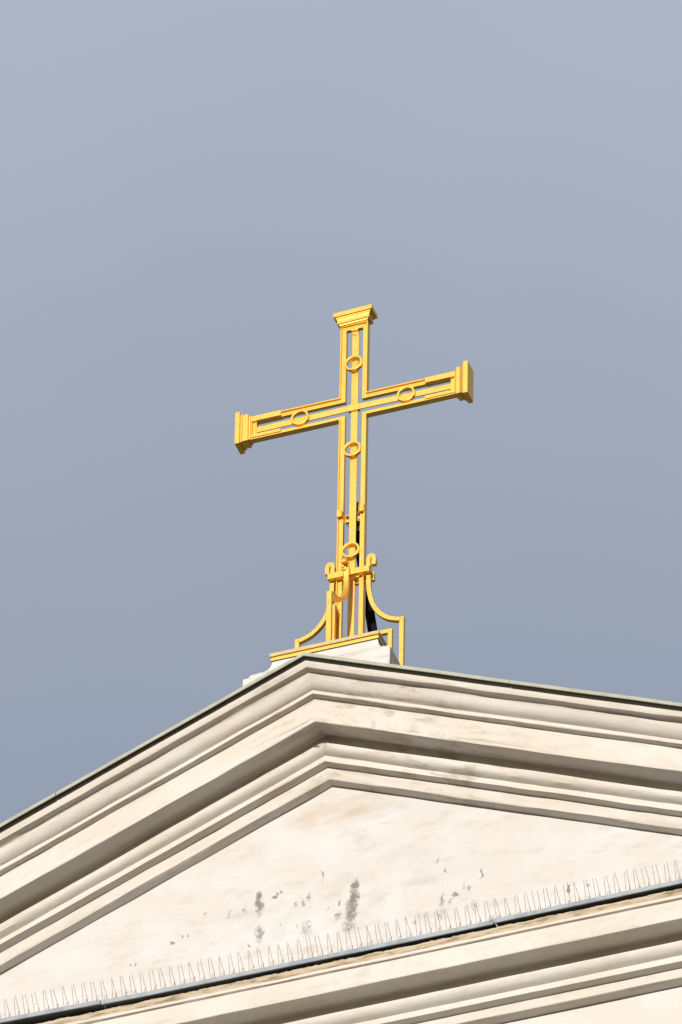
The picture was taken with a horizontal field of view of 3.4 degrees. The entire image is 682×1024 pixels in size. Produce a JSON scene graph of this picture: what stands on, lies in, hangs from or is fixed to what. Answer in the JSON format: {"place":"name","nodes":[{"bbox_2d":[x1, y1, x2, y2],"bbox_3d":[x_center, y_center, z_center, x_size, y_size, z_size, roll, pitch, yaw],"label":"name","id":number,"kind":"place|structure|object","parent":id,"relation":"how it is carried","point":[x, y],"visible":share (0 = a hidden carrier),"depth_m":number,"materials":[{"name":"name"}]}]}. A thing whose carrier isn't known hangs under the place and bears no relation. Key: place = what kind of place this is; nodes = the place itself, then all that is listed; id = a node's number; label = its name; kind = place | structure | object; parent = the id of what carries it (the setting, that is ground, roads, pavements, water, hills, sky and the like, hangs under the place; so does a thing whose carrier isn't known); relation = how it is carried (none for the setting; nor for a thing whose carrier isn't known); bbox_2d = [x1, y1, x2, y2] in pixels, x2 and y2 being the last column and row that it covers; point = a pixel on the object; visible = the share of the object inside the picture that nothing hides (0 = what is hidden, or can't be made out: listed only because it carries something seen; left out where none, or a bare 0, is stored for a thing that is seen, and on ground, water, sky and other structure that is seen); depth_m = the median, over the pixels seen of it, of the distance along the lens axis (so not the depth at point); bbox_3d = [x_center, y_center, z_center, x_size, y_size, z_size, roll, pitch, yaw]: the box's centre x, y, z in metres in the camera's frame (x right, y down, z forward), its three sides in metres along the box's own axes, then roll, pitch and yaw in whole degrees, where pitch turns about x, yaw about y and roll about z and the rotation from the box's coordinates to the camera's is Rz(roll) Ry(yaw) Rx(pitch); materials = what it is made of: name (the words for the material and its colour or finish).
{"place":"outdoors","nodes":[
{"label":"outdoors","id":0,"kind":"place"},
{"bbox_2d":[0,652,681,1023],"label":"church building","id":1,"kind":"structure","parent":0,"point":[304,800],"depth_m":64.46,"materials":[{"name":"paint"}]},
{"bbox_2d":[4,984,78,1022],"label":"bird spike strip","id":2,"kind":"object","parent":1,"relation":"on","point":[37,1003],"visible":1,"depth_m":64.28,"materials":[{"name":"grey metal"}]},
{"bbox_2d":[81,971,156,1008],"bbox_3d":[-1.261,2.677,64.134,0.462,0.133,0.144,-12,-42,16],"label":"bird spike strip","id":3,"kind":"object","parent":1,"relation":"on","point":[135,992],"visible":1,"depth_m":64.13,"materials":[{"name":"grey metal"}]},
{"bbox_2d":[158,954,234,987],"bbox_3d":[-0.818,2.584,64.006,0.462,0.128,0.138,-12,-42,16],"label":"bird spike strip","id":4,"kind":"object","parent":1,"relation":"on","point":[198,969],"visible":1,"depth_m":64.01,"materials":[{"name":"grey metal"}]},
{"bbox_2d":[237,939,312,971],"bbox_3d":[-0.376,2.486,63.879,0.462,0.130,0.133,-12,-42,16],"label":"bird spike strip","id":5,"kind":"object","parent":1,"relation":"on","point":[278,956],"visible":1,"depth_m":63.87,"materials":[{"name":"grey metal"}]},
{"bbox_2d":[243,639,399,685],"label":"stone pedestal","id":6,"kind":"object","parent":1,"relation":"on","point":[374,650],"visible":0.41,"depth_m":65.29,"materials":[{"name":"white stone"}]},
{"bbox_2d":[234,304,473,665],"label":"rooftop cross","id":7,"kind":"object","parent":6,"relation":"on","point":[345,576],"visible":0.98,"depth_m":66.90,"materials":[{"name":"gold metal"}]},
{"bbox_2d":[315,923,391,954],"bbox_3d":[0.067,2.390,63.751,0.462,0.130,0.136,-12,-42,16],"label":"bird spike strip","id":8,"kind":"object","parent":1,"relation":"on","point":[341,949],"visible":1,"depth_m":63.75,"materials":[{"name":"grey metal"}]},
{"bbox_2d":[396,907,470,938],"bbox_3d":[0.509,2.293,63.622,0.462,0.130,0.139,-12,-42,16],"label":"bird spike strip","id":9,"kind":"object","parent":1,"relation":"on","point":[420,933],"visible":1,"depth_m":63.62,"materials":[{"name":"grey metal"}]},
{"bbox_2d":[474,888,550,923],"bbox_3d":[0.952,2.197,63.496,0.462,0.128,0.138,-12,-42,16],"label":"bird spike strip","id":10,"kind":"object","parent":1,"relation":"on","point":[515,906],"visible":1,"depth_m":63.49,"materials":[{"name":"grey metal"}]},
{"bbox_2d":[554,870,630,904],"bbox_3d":[1.395,2.099,63.372,0.462,0.130,0.135,-12,-42,16],"label":"bird spike strip","id":11,"kind":"object","parent":1,"relation":"on","point":[594,889],"visible":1,"depth_m":63.37,"materials":[{"name":"grey metal"}]},
{"bbox_2d":[633,860,680,887],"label":"bird spike strip","id":12,"kind":"object","parent":1,"relation":"on","point":[658,875],"visible":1,"depth_m":63.26,"materials":[{"name":"grey metal"}]},
{"bbox_2d":[0,0,681,823],"label":"sky","id":13,"kind":"structure","parent":0,"point":[192,192],"materials":[{"name":"blue"}]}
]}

